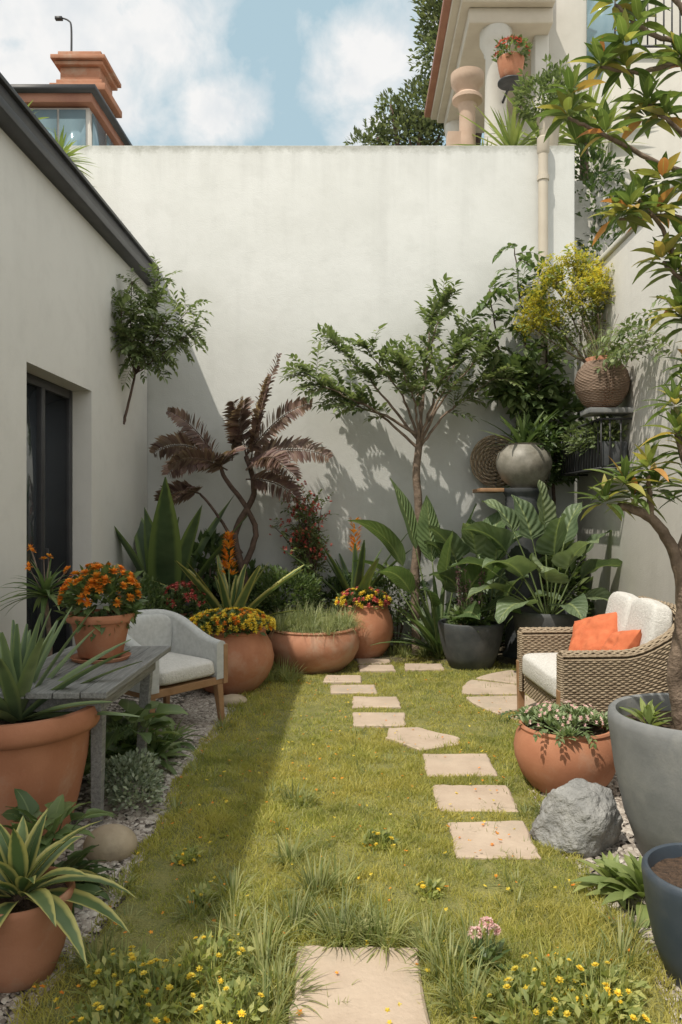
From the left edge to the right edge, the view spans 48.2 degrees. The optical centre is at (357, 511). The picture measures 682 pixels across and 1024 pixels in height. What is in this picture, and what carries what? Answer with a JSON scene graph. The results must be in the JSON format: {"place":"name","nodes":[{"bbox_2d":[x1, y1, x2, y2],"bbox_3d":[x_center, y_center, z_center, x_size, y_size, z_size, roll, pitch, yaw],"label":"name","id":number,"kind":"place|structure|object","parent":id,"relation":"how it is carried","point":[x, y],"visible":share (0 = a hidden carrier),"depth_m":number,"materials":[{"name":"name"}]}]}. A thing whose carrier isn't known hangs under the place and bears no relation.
{"place":"outdoors","nodes":[
{"label":"outdoors","id":0,"kind":"place"},
{"bbox_2d":[30,108,106,145],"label":"walls","id":1,"kind":"structure","parent":0,"point":[89,113],"depth_m":12.20,"materials":[{"name":"white paint"}]},
{"bbox_2d":[18,93,124,145],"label":"cornice","id":2,"kind":"structure","parent":1,"relation":"on","point":[64,100],"depth_m":12.12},
{"bbox_2d":[10,84,132,145],"bbox_3d":[-5.320,-6.695,14.100,2.360,0.090,4.200,0,0,0],"label":"roof edge","id":3,"kind":"object","parent":2,"relation":"on","point":[68,88],"visible":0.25,"depth_m":12.05,"materials":[{"name":"metal"}]},
{"bbox_2d":[49,51,121,117],"bbox_3d":[-4.620,-7.301,13.000,0.920,0.698,0.920,0,0,0],"label":"chimney","id":4,"kind":"object","parent":2,"relation":"on","point":[86,67],"visible":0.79,"depth_m":12.66,"materials":[{"name":"brick"}]},
{"bbox_2d":[55,16,72,50],"bbox_3d":[-4.976,-8.015,12.900,0.288,0.730,0.060,0,0,0],"label":"rooftop lamp","id":5,"kind":"object","parent":4,"relation":"on","point":[59,18],"visible":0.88,"depth_m":12.89,"materials":[{"name":"metal"}]},
{"bbox_2d":[31,109,113,152],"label":"windows","id":6,"kind":"structure","parent":1,"relation":"attached to","point":[72,122],"depth_m":12.17,"materials":[{"name":"blue"}]},
{"bbox_2d":[0,0,483,145],"label":"sky","id":7,"kind":"structure","parent":0,"point":[189,72],"materials":[{"name":"blue"}]},
{"bbox_2d":[0,664,681,1023],"bbox_3d":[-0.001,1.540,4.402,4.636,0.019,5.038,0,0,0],"label":"gravel","id":8,"kind":"structure","parent":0,"point":[190,706],"depth_m":3.79,"materials":[{"name":"grey gravel"}]},
{"bbox_2d":[0,544,84,656],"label":"dracaena pot","id":9,"kind":"object","parent":8,"relation":"on","point":[45,589],"visible":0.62,"depth_m":4.97,"materials":[{"name":"green plant"}]},
{"bbox_2d":[1,788,117,857],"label":"heartleaf plant","id":10,"kind":"object","parent":8,"relation":"on","point":[60,810],"visible":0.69,"depth_m":3.15,"materials":[{"name":"green plant"}]},
{"bbox_2d":[0,808,135,992],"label":"variegated plant pot","id":11,"kind":"object","parent":8,"relation":"on","point":[40,895],"visible":1,"depth_m":2.48,"materials":[{"name":"ceramic"}]},
{"bbox_2d":[0,607,141,840],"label":"aloe terracotta pot","id":12,"kind":"object","parent":8,"relation":"on","point":[43,755],"visible":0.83,"depth_m":3.45,"materials":[{"name":"ceramic"}]},
{"bbox_2d":[40,843,121,914],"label":"heartleaf plant","id":13,"kind":"object","parent":8,"relation":"on","point":[75,860],"visible":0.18,"depth_m":3.10,"materials":[{"name":"green plant"}]},
{"bbox_2d":[0,646,170,825],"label":"garden table","id":14,"kind":"object","parent":8,"relation":"on","point":[115,685],"visible":0.58,"depth_m":3.74,"materials":[{"name":"grey wood"}]},
{"bbox_2d":[54,561,147,663],"bbox_3d":[-1.463,0.550,4.318,0.508,0.556,0.490,0,0,41],"label":"marigold pot","id":15,"kind":"object","parent":14,"relation":"on","point":[110,625],"visible":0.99,"depth_m":4.19,"materials":[{"name":"ceramic"}]},
{"bbox_2d":[83,824,137,862],"bbox_3d":[-1.120,1.488,3.450,0.240,0.135,0.200,0,0,0],"label":"garden stone","id":16,"kind":"object","parent":8,"relation":"on","point":[117,842],"visible":0.85,"depth_m":3.38,"materials":[{"name":"beige stone"}]},
{"bbox_2d":[85,747,167,811],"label":"silver groundcover","id":17,"kind":"object","parent":8,"relation":"on","point":[148,779],"visible":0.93,"depth_m":3.96,"materials":[{"name":"green plant"}]},
{"bbox_2d":[83,711,181,776],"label":"broadleaf plant","id":18,"kind":"object","parent":8,"relation":"on","point":[122,749],"visible":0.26,"depth_m":4.58,"materials":[{"name":"green plant"}]},
{"bbox_2d":[89,698,187,750],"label":"broadleaf plant","id":19,"kind":"object","parent":8,"relation":"on","point":[146,719],"visible":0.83,"depth_m":4.37,"materials":[{"name":"green plant"}]},
{"bbox_2d":[106,568,180,613],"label":"boxwood shrub","id":20,"kind":"object","parent":8,"relation":"on","point":[152,592],"visible":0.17,"depth_m":6.95,"materials":[{"name":"green plant"}]},
{"bbox_2d":[108,704,208,774],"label":"lily turf plant","id":21,"kind":"object","parent":8,"relation":"on","point":[162,748],"visible":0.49,"depth_m":4.74,"materials":[{"name":"green plant"}]},
{"bbox_2d":[125,609,227,729],"bbox_3d":[-1.466,1.150,5.556,0.736,0.800,0.721,0,0,37],"label":"upholstered armchair","id":22,"kind":"object","parent":8,"relation":"on","point":[195,657],"visible":0.48,"depth_m":5.58,"materials":[{"name":"grey fabric"}]},
{"bbox_2d":[152,581,209,619],"bbox_3d":[-1.653,1.099,7.220,0.604,0.902,0.566,0,0,0],"label":"red flower pot","id":23,"kind":"object","parent":8,"relation":"on","point":[192,591],"visible":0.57,"depth_m":7.13,"materials":[{"name":"plant"}]},
{"bbox_2d":[154,530,303,617],"bbox_3d":[-1.180,0.861,7.512,1.518,1.378,1.504,0,0,21],"label":"agave plant","id":24,"kind":"object","parent":8,"relation":"on","point":[238,595],"visible":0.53,"depth_m":7.37,"materials":[{"name":"green plant"}]},
{"bbox_2d":[189,605,277,694],"bbox_3d":[-1.102,1.185,6.630,0.808,0.730,0.841,0,0,0],"label":"terracotta flower pot","id":25,"kind":"object","parent":8,"relation":"on","point":[240,630],"visible":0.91,"depth_m":6.37,"materials":[{"name":"ceramic"}]},
{"bbox_2d":[224,694,246,707],"bbox_3d":[-1.000,1.505,6.100,0.240,0.090,0.180,0,0,0],"label":"garden stone","id":26,"kind":"object","parent":8,"relation":"on","point":[229,698],"visible":0.57,"depth_m":6.04,"materials":[{"name":"beige stone"}]},
{"bbox_2d":[352,644,516,663],"bbox_3d":[0.050,1.524,8.220,4.880,0.052,0.940,0,0,0],"label":"planting bed","id":27,"kind":"object","parent":8,"relation":"on","point":[505,660],"visible":0.05,"depth_m":7.90,"materials":[{"name":"soil"}]},
{"bbox_2d":[114,477,247,623],"bbox_3d":[-1.943,0.621,7.801,2.010,1.858,1.582,0,0,36],"label":"giant agave","id":28,"kind":"object","parent":27,"relation":"on","point":[161,547],"visible":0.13,"depth_m":7.42,"materials":[{"name":"green plant"}]},
{"bbox_2d":[186,529,238,595],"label":"broadleaf shrub","id":29,"kind":"object","parent":27,"relation":"on","point":[214,543],"visible":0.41,"depth_m":8.12,"materials":[{"name":"green plant"}]},
{"bbox_2d":[149,353,333,606],"bbox_3d":[-1.246,-0.069,7.968,1.959,3.251,0.700,0,0,6],"label":"purple leaf tree","id":30,"kind":"object","parent":27,"relation":"on","point":[190,459],"visible":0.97,"depth_m":8.05,"materials":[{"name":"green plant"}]},
{"bbox_2d":[211,559,291,634],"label":"broadleaf shrub","id":31,"kind":"object","parent":27,"relation":"on","point":[251,570],"visible":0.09,"depth_m":8.24,"materials":[{"name":"green plant"}]},
{"bbox_2d":[245,564,328,633],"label":"boxwood shrub","id":32,"kind":"object","parent":27,"relation":"on","point":[302,580],"visible":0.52,"depth_m":7.87,"materials":[{"name":"green plant"}]},
{"bbox_2d":[269,479,338,613],"bbox_3d":[-0.602,0.580,8.315,0.795,1.942,0.741,0,0,0],"label":"red flowering shrub","id":33,"kind":"object","parent":27,"relation":"on","point":[310,542],"visible":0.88,"depth_m":8.23,"materials":[{"name":"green plant"}]},
{"bbox_2d":[304,574,350,616],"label":"boxwood shrub","id":34,"kind":"object","parent":27,"relation":"on","point":[331,580],"visible":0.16,"depth_m":8.42,"materials":[{"name":"green plant"}]},
{"bbox_2d":[281,517,423,604],"bbox_3d":[0.050,0.792,8.477,1.380,1.515,1.602,0,0,31],"label":"spiky agave","id":35,"kind":"object","parent":27,"relation":"on","point":[360,579],"visible":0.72,"depth_m":8.19,"materials":[{"name":"green plant"}]},
{"bbox_2d":[332,585,393,658],"bbox_3d":[0.050,1.158,8.117,0.671,0.784,0.674,0,0,0],"label":"terracotta flower pot","id":36,"kind":"object","parent":27,"relation":"on","point":[378,619],"visible":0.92,"depth_m":7.87,"materials":[{"name":"ceramic"}]},
{"bbox_2d":[368,562,429,648],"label":"boxwood shrub","id":37,"kind":"object","parent":27,"relation":"on","point":[381,582],"visible":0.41,"depth_m":8.28,"materials":[{"name":"green plant"}]},
{"bbox_2d":[278,272,524,653],"bbox_3d":[0.454,-0.480,8.029,2.607,4.063,1.270,0,0,0],"label":"garden tree","id":38,"kind":"object","parent":27,"relation":"on","point":[461,344],"visible":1,"depth_m":8.07,"materials":[{"name":"green plant"}]},
{"bbox_2d":[348,478,522,656],"bbox_3d":[0.796,0.575,7.797,1.847,1.865,1.429,0,0,24],"label":"banana plant","id":39,"kind":"object","parent":27,"relation":"on","point":[419,534],"visible":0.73,"depth_m":7.80,"materials":[{"name":"green plant"}]},
{"bbox_2d":[444,592,504,646],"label":"boxwood shrub","id":40,"kind":"object","parent":27,"relation":"on","point":[485,600],"visible":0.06,"depth_m":8.31,"materials":[{"name":"green plant"}]},
{"bbox_2d":[424,519,560,630],"bbox_3d":[1.356,0.780,7.797,1.338,1.450,0.840,0,0,0],"label":"elephant ear plant","id":41,"kind":"object","parent":27,"relation":"on","point":[468,541],"visible":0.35,"depth_m":7.71,"materials":[{"name":"green plant"}]},
{"bbox_2d":[502,488,541,657],"bbox_3d":[1.751,0.650,8.050,0.440,1.800,0.442,0,0,0],"label":"stone pedestal","id":42,"kind":"object","parent":27,"relation":"on","point":[531,495],"visible":0.29,"depth_m":7.89,"materials":[{"name":"grey stone"}]},
{"bbox_2d":[473,488,503,492],"bbox_3d":[1.405,-0.230,8.225,0.250,0.040,0.550,0,0,0],"label":"wooden shelf","id":43,"kind":"object","parent":42,"relation":"attached to","point":[488,490],"visible":1,"depth_m":7.95,"materials":[{"name":"brown wood"}]},
{"bbox_2d":[470,435,513,486],"bbox_3d":[1.550,-0.570,8.520,0.590,0.591,0.064,0,0,0],"label":"wicker tray","id":44,"kind":"object","parent":43,"relation":"on","point":[488,462],"visible":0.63,"depth_m":8.51,"materials":[{"name":"brown wicker"}]},
{"bbox_2d":[481,408,567,487],"bbox_3d":[1.731,-0.667,8.008,0.910,0.828,0.990,0,0,44],"label":"ceramic urn","id":45,"kind":"object","parent":42,"relation":"on","point":[524,461],"visible":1,"depth_m":7.85,"materials":[{"name":"grey ceramic"}]},
{"bbox_2d":[541,539,594,616],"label":"broadleaf shrub","id":46,"kind":"object","parent":27,"relation":"on","point":[574,578],"visible":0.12,"depth_m":8.04,"materials":[{"name":"green plant"}]},
{"bbox_2d":[500,699,615,793],"bbox_3d":[1.176,1.309,4.293,0.647,0.481,0.746,0,0,-16],"label":"succulent bowl","id":47,"kind":"object","parent":8,"relation":"on","point":[556,746],"visible":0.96,"depth_m":4.08,"materials":[{"name":"ceramic"}]},
{"bbox_2d":[529,778,622,856],"bbox_3d":[1.013,1.401,3.555,0.374,0.288,0.344,0,0,43],"label":"granite boulder","id":48,"kind":"object","parent":8,"relation":"on","point":[580,816],"visible":0.98,"depth_m":3.46,"materials":[{"name":"grey stone"}]},
{"bbox_2d":[570,851,649,928],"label":"hosta plant","id":49,"kind":"object","parent":8,"relation":"on","point":[623,881],"visible":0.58,"depth_m":3.03,"materials":[{"name":"green plant"}]},
{"bbox_2d":[607,693,681,854],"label":"frangipani planter","id":50,"kind":"object","parent":8,"relation":"on","point":[646,739],"visible":0.85,"depth_m":3.24,"materials":[{"name":"grey concrete"}]},
{"bbox_2d":[532,0,681,730],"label":"frangipani tree","id":51,"kind":"object","parent":50,"relation":"on","point":[643,210],"visible":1,"depth_m":3.18,"materials":[{"name":"green plant"}]},
{"bbox_2d":[641,843,681,987],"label":"navy planter","id":52,"kind":"object","parent":8,"relation":"on","point":[661,867],"visible":1,"depth_m":2.48,"materials":[{"name":"ceramic"}]},
{"bbox_2d":[6,638,681,1023],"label":"lawn","id":53,"kind":"structure","parent":0,"point":[318,892],"depth_m":3.23,"materials":[{"name":"plant"}]},
{"bbox_2d":[57,913,282,1023],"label":"yellow flower patch","id":54,"kind":"object","parent":53,"relation":"on","point":[122,999],"visible":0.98,"depth_m":2.36,"materials":[{"name":"green plant"}]},
{"bbox_2d":[170,824,445,908],"bbox_3d":[-0.231,1.514,3.197,1.126,0.136,0.668,0,0,-11],"label":"yellow flower patch","id":55,"kind":"object","parent":53,"relation":"on","point":[187,853],"visible":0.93,"depth_m":3.31,"materials":[{"name":"green plant"}]},
{"bbox_2d":[264,598,367,673],"bbox_3d":[-0.443,1.189,7.496,1.140,0.722,1.124,0,0,31],"label":"ornamental grass bowl","id":56,"kind":"object","parent":53,"relation":"on","point":[321,643],"visible":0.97,"depth_m":7.18,"materials":[{"name":"ceramic"}]},
{"bbox_2d":[32,675,629,1023],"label":"wildflowers","id":57,"kind":"object","parent":53,"relation":"on","point":[336,972],"visible":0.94,"depth_m":3.17,"materials":[{"name":"yellow plant"}]},
{"bbox_2d":[438,566,503,670],"bbox_3d":[1.109,1.041,7.556,0.676,1.019,0.659,0,0,43],"label":"charcoal planter","id":58,"kind":"object","parent":53,"relation":"on","point":[469,643],"visible":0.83,"depth_m":7.34,"materials":[{"name":"ceramic"}]},
{"bbox_2d":[451,916,519,973],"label":"pink flower","id":59,"kind":"object","parent":53,"relation":"on","point":[494,948],"visible":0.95,"depth_m":2.57,"materials":[{"name":"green plant"}]},
{"bbox_2d":[447,480,622,636],"bbox_3d":[1.718,0.615,7.241,1.720,1.870,1.011,0,0,0],"label":"elephant ear planter","id":60,"kind":"object","parent":53,"relation":"on","point":[531,523],"visible":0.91,"depth_m":7.26,"materials":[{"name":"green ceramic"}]},
{"bbox_2d":[455,939,672,1023],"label":"yellow flower patch","id":61,"kind":"object","parent":53,"relation":"on","point":[554,1009],"visible":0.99,"depth_m":2.33,"materials":[{"name":"green plant"}]},
{"bbox_2d":[516,591,675,712],"bbox_3d":[1.696,1.069,5.337,0.969,0.962,1.116,0,0,0],"label":"wicker armchair","id":62,"kind":"object","parent":53,"relation":"on","point":[620,647],"visible":0.87,"depth_m":4.98,"materials":[{"name":"brown wicker"}]},
{"bbox_2d":[289,652,541,1023],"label":"stepping stone path","id":63,"kind":"structure","parent":0,"point":[375,990],"depth_m":3.50,"materials":[{"name":"stone"}]},
{"bbox_2d":[575,181,616,595],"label":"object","id":64,"kind":"structure","parent":0,"point":[584,223],"depth_m":8.97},
{"bbox_2d":[446,66,483,145],"bbox_3d":[1.400,-4.705,9.600,0.700,1.610,0.600,0,0,0],"label":"terracotta pedestal","id":65,"kind":"object","parent":64,"relation":"on","point":[467,82],"visible":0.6,"depth_m":9.49,"materials":[{"name":"beige stone"}]},
{"bbox_2d":[451,93,568,145],"bbox_3d":[1.879,-4.456,9.359,1.528,1.113,1.511,0,0,-44],"label":"cabbage palm","id":66,"kind":"object","parent":64,"relation":"on","point":[512,135],"visible":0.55,"depth_m":9.23,"materials":[{"name":"green plant"}]},
{"bbox_2d":[490,87,596,163],"bbox_3d":[2.436,-4.642,9.891,1.686,1.484,1.615,0,0,0],"label":"cabbage palm","id":67,"kind":"object","parent":64,"relation":"on","point":[532,125],"visible":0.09,"depth_m":9.74,"materials":[{"name":"green plant"}]},
{"bbox_2d":[517,71,648,180],"bbox_3d":[2.745,-4.518,9.291,1.807,1.236,1.658,0,0,0],"label":"cabbage palm","id":68,"kind":"object","parent":64,"relation":"on","point":[585,137],"visible":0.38,"depth_m":9.10,"materials":[{"name":"green plant"}]},
{"label":"ground","id":69,"kind":"structure","parent":0,"visible":0},
{"bbox_2d":[0,128,146,648],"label":"walls","id":70,"kind":"structure","parent":69,"relation":"on","point":[63,263],"depth_m":6.34,"materials":[{"name":"paint"}]},
{"bbox_2d":[26,372,72,647],"bbox_3d":[-2.585,0.230,6.184,0.090,2.640,1.369,0,0,0],"label":"door frame","id":71,"kind":"object","parent":70,"relation":"attached to","point":[41,385],"visible":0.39,"depth_m":6.22,"materials":[{"name":"black metal"}]},
{"bbox_2d":[26,383,65,654],"bbox_3d":[-2.605,0.240,6.185,0.010,2.500,1.230,0,0,0],"label":"door glass","id":72,"kind":"object","parent":71,"relation":"in","point":[55,475],"visible":0.43,"depth_m":6.45,"materials":[{"name":"black glass"}]},
{"bbox_2d":[0,72,158,285],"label":"roof fascia","id":73,"kind":"structure","parent":70,"relation":"on","point":[25,130],"depth_m":5.99,"materials":[{"name":"metal"}]},
{"bbox_2d":[27,100,51,129],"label":"yucca plant","id":74,"kind":"object","parent":73,"relation":"on","point":[28,105],"visible":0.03,"depth_m":8.38,"materials":[{"name":"green plant"}]},
{"bbox_2d":[50,126,97,186],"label":"yucca plant","id":75,"kind":"object","parent":73,"relation":"on","point":[61,141],"visible":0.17,"depth_m":8.15,"materials":[{"name":"green plant"}]},
{"bbox_2d":[110,254,212,424],"bbox_3d":[-2.008,-1.797,7.658,1.056,1.803,0.969,0,0,0],"label":"tree","id":76,"kind":"object","parent":70,"relation":"attached to","point":[137,352],"visible":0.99,"depth_m":7.64,"materials":[{"name":"green plant"}]},
{"bbox_2d":[69,146,574,645],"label":"courtyard back wall","id":77,"kind":"structure","parent":69,"relation":"on","point":[271,252],"depth_m":8.70,"materials":[{"name":"paint"}]},
{"bbox_2d":[468,243,585,590],"bbox_3d":[1.928,-1.009,8.362,1.496,3.926,0.663,0,0,0],"label":"climbing vine","id":78,"kind":"object","parent":77,"relation":"attached to","point":[530,400],"visible":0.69,"depth_m":8.33,"materials":[{"name":"green plant"}]},
{"bbox_2d":[537,135,549,605],"bbox_3d":[2.100,-1.400,8.630,0.140,5.700,0.140,0,0,0],"label":"downpipe","id":79,"kind":"object","parent":77,"relation":"attached to","point":[543,174],"visible":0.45,"depth_m":8.58,"materials":[{"name":"beige metal"}]},
{"bbox_2d":[510,53,585,145],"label":"potted shrub","id":80,"kind":"object","parent":77,"relation":"on","point":[548,74],"visible":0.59,"depth_m":8.72,"materials":[{"name":"green plant"}]},
{"bbox_2d":[343,72,478,145],"bbox_3d":[1.227,-4.289,17.646,3.190,11.692,1.886,0,0,0],"label":"background tree","id":81,"kind":"object","parent":69,"relation":"on","point":[421,125],"visible":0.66,"depth_m":17.36,"materials":[{"name":"green plant"}]},
{"bbox_2d":[406,0,481,144],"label":"background tree","id":82,"kind":"object","parent":69,"relation":"on","point":[434,8],"visible":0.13,"depth_m":17.28,"materials":[{"name":"green plant"}]},
{"bbox_2d":[424,0,681,232],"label":"neighbour villa","id":83,"kind":"object","parent":69,"relation":"on","point":[469,31],"visible":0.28,"depth_m":12.30,"materials":[{"name":"paint"}]},
{"bbox_2d":[498,75,522,102],"bbox_3d":[2.273,-6.525,11.725,0.395,0.090,0.673,0,0,-25],"label":"pot bracket","id":84,"kind":"object","parent":83,"relation":"attached to","point":[506,83],"visible":0.84,"depth_m":11.59,"materials":[{"name":"metal"}]},
{"bbox_2d":[491,34,532,78],"bbox_3d":[2.349,-6.894,11.577,0.625,0.689,0.685,0,0,0],"label":"hanging flower pot","id":85,"kind":"object","parent":84,"relation":"on","point":[510,63],"visible":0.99,"depth_m":11.46,"materials":[{"name":"ceramic"}]},
{"bbox_2d":[586,0,638,79],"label":"window","id":86,"kind":"structure","parent":83,"relation":"in","point":[603,24],"depth_m":12.44,"materials":[{"name":"blue"}]},
{"bbox_2d":[574,139,632,257],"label":"hedge shrub","id":87,"kind":"object","parent":69,"relation":"on","point":[594,158],"visible":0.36,"depth_m":8.90,"materials":[{"name":"green plant"}]},
{"bbox_2d":[575,176,681,617],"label":"garden side wall","id":88,"kind":"structure","parent":69,"relation":"on","point":[639,550],"depth_m":6.81,"materials":[{"name":"paint"}]},
{"bbox_2d":[558,414,631,475],"bbox_3d":[2.313,-0.676,7.613,0.433,0.572,1.390,0,0,0],"label":"window box","id":89,"kind":"object","parent":88,"relation":"attached to","point":[595,447],"visible":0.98,"depth_m":7.22,"materials":[{"name":"metal"}]},
{"bbox_2d":[564,314,633,416],"bbox_3d":[2.238,-1.351,7.037,0.783,0.902,0.672,0,0,23],"label":"wall mounted pot","id":90,"kind":"object","parent":88,"relation":"attached to","point":[602,392],"depth_m":6.90,"materials":[{"name":"wicker"}]},
{"bbox_2d":[509,241,614,365],"bbox_3d":[2.209,-2.151,7.850,1.136,1.224,0.818,0,0,39],"label":"yellow blossom shrub","id":91,"kind":"object","parent":90,"relation":"in","point":[592,289],"visible":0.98,"depth_m":7.80,"materials":[{"name":"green plant"}]},
{"bbox_2d":[584,294,673,373],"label":"wall creeper","id":92,"kind":"object","parent":90,"relation":"attached to","point":[615,353],"depth_m":6.33,"materials":[{"name":"green plant"}]}
]}

